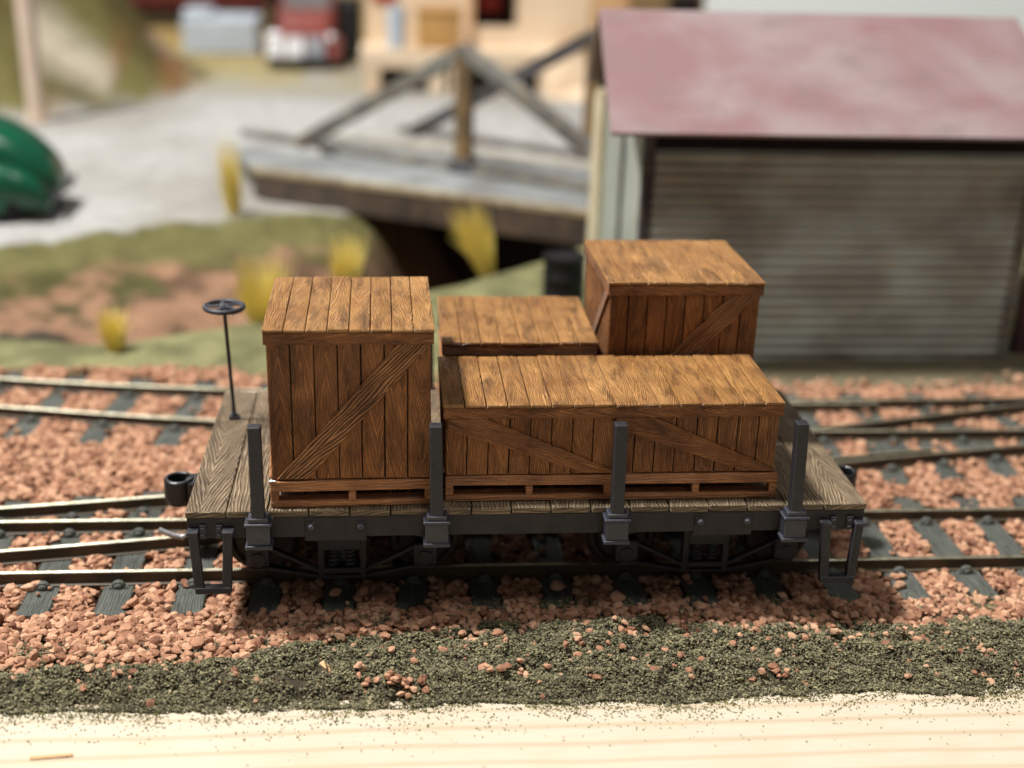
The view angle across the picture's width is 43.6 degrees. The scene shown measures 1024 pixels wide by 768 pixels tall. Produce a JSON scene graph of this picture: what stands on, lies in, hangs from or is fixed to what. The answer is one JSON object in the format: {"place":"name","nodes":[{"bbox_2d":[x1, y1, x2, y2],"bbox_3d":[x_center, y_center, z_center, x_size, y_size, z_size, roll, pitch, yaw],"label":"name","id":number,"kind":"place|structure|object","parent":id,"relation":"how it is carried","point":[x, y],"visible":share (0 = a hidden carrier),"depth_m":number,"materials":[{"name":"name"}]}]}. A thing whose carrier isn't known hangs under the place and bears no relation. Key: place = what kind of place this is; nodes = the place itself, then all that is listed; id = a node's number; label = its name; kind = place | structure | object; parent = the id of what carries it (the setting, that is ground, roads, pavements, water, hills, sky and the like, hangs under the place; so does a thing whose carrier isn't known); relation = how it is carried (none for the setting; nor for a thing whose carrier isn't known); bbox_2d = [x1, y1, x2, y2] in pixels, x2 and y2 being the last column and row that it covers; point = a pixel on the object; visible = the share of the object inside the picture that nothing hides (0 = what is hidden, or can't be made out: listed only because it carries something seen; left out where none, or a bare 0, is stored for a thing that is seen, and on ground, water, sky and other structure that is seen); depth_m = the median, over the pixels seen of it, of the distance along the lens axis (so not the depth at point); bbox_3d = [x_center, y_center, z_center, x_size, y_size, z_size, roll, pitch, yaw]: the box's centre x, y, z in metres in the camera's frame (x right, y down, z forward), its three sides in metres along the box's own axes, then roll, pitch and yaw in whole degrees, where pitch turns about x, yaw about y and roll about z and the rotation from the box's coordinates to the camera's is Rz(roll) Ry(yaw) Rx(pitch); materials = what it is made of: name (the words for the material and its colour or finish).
{"place":"outdoors","nodes":[
{"label":"outdoors","id":0,"kind":"place"},
{"bbox_2d":[130,0,269,17],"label":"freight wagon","id":1,"kind":"object","parent":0,"point":[170,8],"visible":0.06,"depth_m":103.16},
{"bbox_2d":[438,374,439,412],"bbox_3d":[-0.047,0.351,24.637,2.692,0.492,2.459,0,21,-5],"label":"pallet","id":2,"kind":"object","parent":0,"point":[438,393],"visible":0.12,"depth_m":25.43,"materials":[{"name":"wood"}]},
{"bbox_2d":[437,296,597,359],"bbox_3d":[0.014,-0.566,24.297,2.797,1.472,2.756,0,21,-5],"label":"wooden crate","id":3,"kind":"object","parent":2,"relation":"on","point":[488,326],"visible":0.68,"depth_m":23.55,"materials":[{"name":"brown wood"}]},
{"bbox_2d":[0,0,1023,671],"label":"ground","id":4,"kind":"structure","parent":0,"point":[136,218],"depth_m":49.83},
{"bbox_2d":[15,0,50,122],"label":"wooden pole","id":5,"kind":"object","parent":4,"relation":"on","point":[30,55],"visible":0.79,"depth_m":62.26,"materials":[{"name":"beige wood"}]},
{"bbox_2d":[0,114,76,222],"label":"green car","id":6,"kind":"object","parent":4,"relation":"on","point":[34,173],"visible":1,"depth_m":45.22,"materials":[{"name":"paint"}]},
{"bbox_2d":[93,301,131,352],"bbox_3d":[-10.434,-1.414,33.451,1.048,1.361,1.115,0,21,-5],"label":"grass tuft","id":7,"kind":"object","parent":4,"relation":"on","point":[114,337],"visible":0.99,"depth_m":33.38,"materials":[{"name":"yellow plant"}]},
{"bbox_2d":[181,6,263,54],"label":"concrete tank","id":8,"kind":"object","parent":4,"relation":"on","point":[208,30],"visible":1,"depth_m":88.93,"materials":[{"name":"white concrete"}]},
{"bbox_2d":[212,133,245,215],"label":"grass tuft","id":9,"kind":"object","parent":4,"relation":"on","point":[231,189],"visible":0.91,"depth_m":46.76,"materials":[{"name":"yellow plant"}]},
{"bbox_2d":[229,249,297,323],"bbox_3d":[-6.989,-2.575,36.221,1.971,2.307,1.948,0,21,-5],"label":"grass tuft","id":10,"kind":"object","parent":4,"relation":"on","point":[256,304],"visible":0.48,"depth_m":35.91,"materials":[{"name":"yellow plant"}]},
{"bbox_2d":[269,0,279,30],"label":"post","id":11,"kind":"object","parent":4,"relation":"on","point":[274,6],"visible":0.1,"depth_m":99.89,"materials":[{"name":"brown wood"}]},
{"bbox_2d":[266,0,361,68],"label":"red pickup","id":12,"kind":"object","parent":4,"relation":"on","point":[331,30],"visible":1,"depth_m":83.09,"materials":[{"name":"paint"}]},
{"bbox_2d":[323,230,369,279],"bbox_3d":[-5.051,-3.626,39.065,1.465,2.098,1.422,0,21,-5],"label":"grass tuft","id":13,"kind":"object","parent":4,"relation":"on","point":[345,263],"visible":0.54,"depth_m":38.95,"materials":[{"name":"yellow plant"}]},
{"bbox_2d":[227,28,601,284],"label":"truss bridge","id":14,"kind":"structure","parent":4,"relation":"on","point":[537,208],"depth_m":51.34,"materials":[{"name":"grey wood"}]},
{"bbox_2d":[446,199,494,277],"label":"grass tuft","id":15,"kind":"object","parent":4,"relation":"on","point":[477,237],"visible":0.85,"depth_m":41.00,"materials":[{"name":"yellow plant"}]},
{"bbox_2d":[360,0,628,100],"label":"wooden depot","id":16,"kind":"structure","parent":4,"relation":"on","point":[508,36],"depth_m":77.31,"materials":[{"name":"beige paint"}]},
{"bbox_2d":[387,6,405,48],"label":"steel can","id":17,"kind":"object","parent":16,"relation":"on","point":[396,27],"visible":1,"depth_m":74.62,"materials":[{"name":"metal"}]},
{"bbox_2d":[416,6,463,49],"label":"wooden box","id":18,"kind":"object","parent":16,"relation":"on","point":[439,27],"visible":0.91,"depth_m":74.69,"materials":[{"name":"orange wood"}]},
{"bbox_2d":[479,0,499,11],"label":"door panel","id":19,"kind":"structure","parent":16,"relation":"in","point":[484,5],"depth_m":80.18,"materials":[{"name":"red paint"}]},
{"bbox_2d":[474,0,513,26],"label":"door","id":20,"kind":"structure","parent":16,"relation":"in","point":[504,18],"depth_m":80.57,"materials":[{"name":"wood"}]},
{"bbox_2d":[0,482,1023,706],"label":"ballast","id":21,"kind":"structure","parent":4,"relation":"on","point":[75,621],"depth_m":22.24,"materials":[{"name":"gravel"}]},
{"bbox_2d":[0,683,1023,767],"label":"wooden board","id":22,"kind":"object","parent":4,"relation":"on","point":[895,741],"visible":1,"depth_m":19.12,"materials":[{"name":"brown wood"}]},
{"bbox_2d":[29,753,72,759],"bbox_3d":[-6.612,5.345,18.369,0.614,0.029,0.081,-2,22,-8],"label":"wood chip","id":23,"kind":"object","parent":22,"relation":"on","point":[49,756],"visible":1,"depth_m":18.36,"materials":[{"name":"beige wood"}]},
{"bbox_2d":[0,689,1023,767],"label":"turf specks","id":24,"kind":"object","parent":22,"relation":"on","point":[71,717],"visible":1,"depth_m":19.70,"materials":[{"name":"green plant"}]},
{"bbox_2d":[0,497,1023,618],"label":"railway track","id":25,"kind":"structure","parent":4,"relation":"on","point":[482,571],"depth_m":23.28,"materials":[{"name":"silver metal"}]},
{"bbox_2d":[158,299,866,594],"bbox_3d":[0.145,0.937,23.420,13.150,4.230,5.810,0,21,-5],"label":"flat wagon","id":26,"kind":"object","parent":25,"relation":"on","point":[224,493],"visible":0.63,"depth_m":21.47,"materials":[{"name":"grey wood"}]},
{"bbox_2d":[269,476,429,507],"bbox_3d":[-2.741,1.292,21.989,2.638,0.511,2.643,-1,22,-6],"label":"pallet","id":27,"kind":"object","parent":26,"relation":"on","point":[350,498],"visible":0.33,"depth_m":20.81,"materials":[{"name":"brown wood"}]},
{"bbox_2d":[261,276,434,478],"bbox_3d":[-2.699,-0.167,21.536,2.664,2.583,2.863,0,21,-6],"label":"wooden crate","id":28,"kind":"object","parent":27,"relation":"on","point":[348,361],"visible":1,"depth_m":20.33,"materials":[{"name":"brown wood"}]},
{"bbox_2d":[443,472,611,501],"bbox_3d":[0.188,1.296,22.239,2.781,0.492,2.341,0,21,-5],"label":"pallet","id":29,"kind":"object","parent":26,"relation":"on","point":[528,491],"visible":0.32,"depth_m":21.19,"materials":[{"name":"brown wood"}]},
{"bbox_2d":[438,354,784,474],"bbox_3d":[1.571,0.489,21.998,5.621,1.273,2.309,0,21,-6],"label":"wooden crate","id":30,"kind":"object","parent":29,"relation":"on","point":[548,414],"visible":0.98,"depth_m":21.10,"materials":[{"name":"brown wood"}]},
{"bbox_2d":[625,468,777,499],"bbox_3d":[2.982,1.285,22.490,2.772,0.491,2.341,0,21,-5],"label":"pallet","id":31,"kind":"object","parent":26,"relation":"on","point":[694,490],"visible":0.26,"depth_m":21.44,"materials":[{"name":"brown wood"}]},
{"bbox_2d":[0,363,1023,501],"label":"ballast","id":32,"kind":"structure","parent":4,"relation":"on","point":[137,462],"depth_m":28.48,"materials":[{"name":"gravel"}]},
{"bbox_2d":[0,371,1023,464],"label":"railway track","id":33,"kind":"structure","parent":4,"relation":"on","point":[179,423],"depth_m":29.96,"materials":[{"name":"silver metal"}]},
{"bbox_2d":[0,403,1023,565],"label":"railway track","id":34,"kind":"structure","parent":4,"relation":"on","point":[992,455],"depth_m":25.84,"materials":[{"name":"silver metal"}]},
{"bbox_2d":[0,620,1023,706],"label":"turf mat","id":35,"kind":"object","parent":4,"relation":"on","point":[296,682],"visible":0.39,"depth_m":20.33,"materials":[{"name":"plant"}]},
{"bbox_2d":[319,661,330,672],"bbox_3d":[-2.923,4.492,20.264,0.103,0.063,0.358,-17,28,-39],"label":"wood chip","id":36,"kind":"object","parent":35,"relation":"on","point":[322,664],"visible":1,"depth_m":20.29,"materials":[{"name":"beige wood"}]},
{"bbox_2d":[0,588,1023,714],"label":"turf","id":37,"kind":"structure","parent":35,"relation":"on","point":[430,664],"depth_m":20.55,"materials":[{"name":"green plant"}]},
{"bbox_2d":[542,249,586,308],"bbox_3d":[1.501,-2.921,37.218,1.280,1.740,1.280,0,21,-5],"label":"oil drum","id":38,"kind":"object","parent":4,"relation":"on","point":[564,274],"visible":0.75,"depth_m":36.70,"materials":[{"name":"black paint"}]},
{"bbox_2d":[628,0,704,10],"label":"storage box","id":39,"kind":"object","parent":4,"relation":"on","point":[695,5],"visible":0.1,"depth_m":76.79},
{"bbox_2d":[585,8,1023,359],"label":"corrugated shed","id":40,"kind":"structure","parent":4,"relation":"on","point":[847,185],"depth_m":33.31,"materials":[{"name":"grey metal"}]},
{"bbox_2d":[704,0,1023,30],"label":"white panel","id":41,"kind":"object","parent":4,"relation":"on","point":[990,8],"depth_m":97.78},
{"bbox_2d":[1009,273,1023,353],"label":"maroon panel","id":42,"kind":"object","parent":4,"relation":"on","point":[1017,344],"visible":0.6,"depth_m":35.20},
{"bbox_3d":[2.960,0.338,24.910,2.691,0.492,2.458,0,21,-5],"label":"pallet","id":43,"kind":"object","parent":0,"visible":0},
{"bbox_2d":[584,240,765,358],"bbox_3d":[2.922,-1.114,24.380,2.831,2.600,2.896,0,21,-6],"label":"wooden crate","id":44,"kind":"object","parent":43,"relation":"on","point":[653,298],"visible":0.66,"depth_m":22.99,"materials":[{"name":"brown wood"}]}
]}

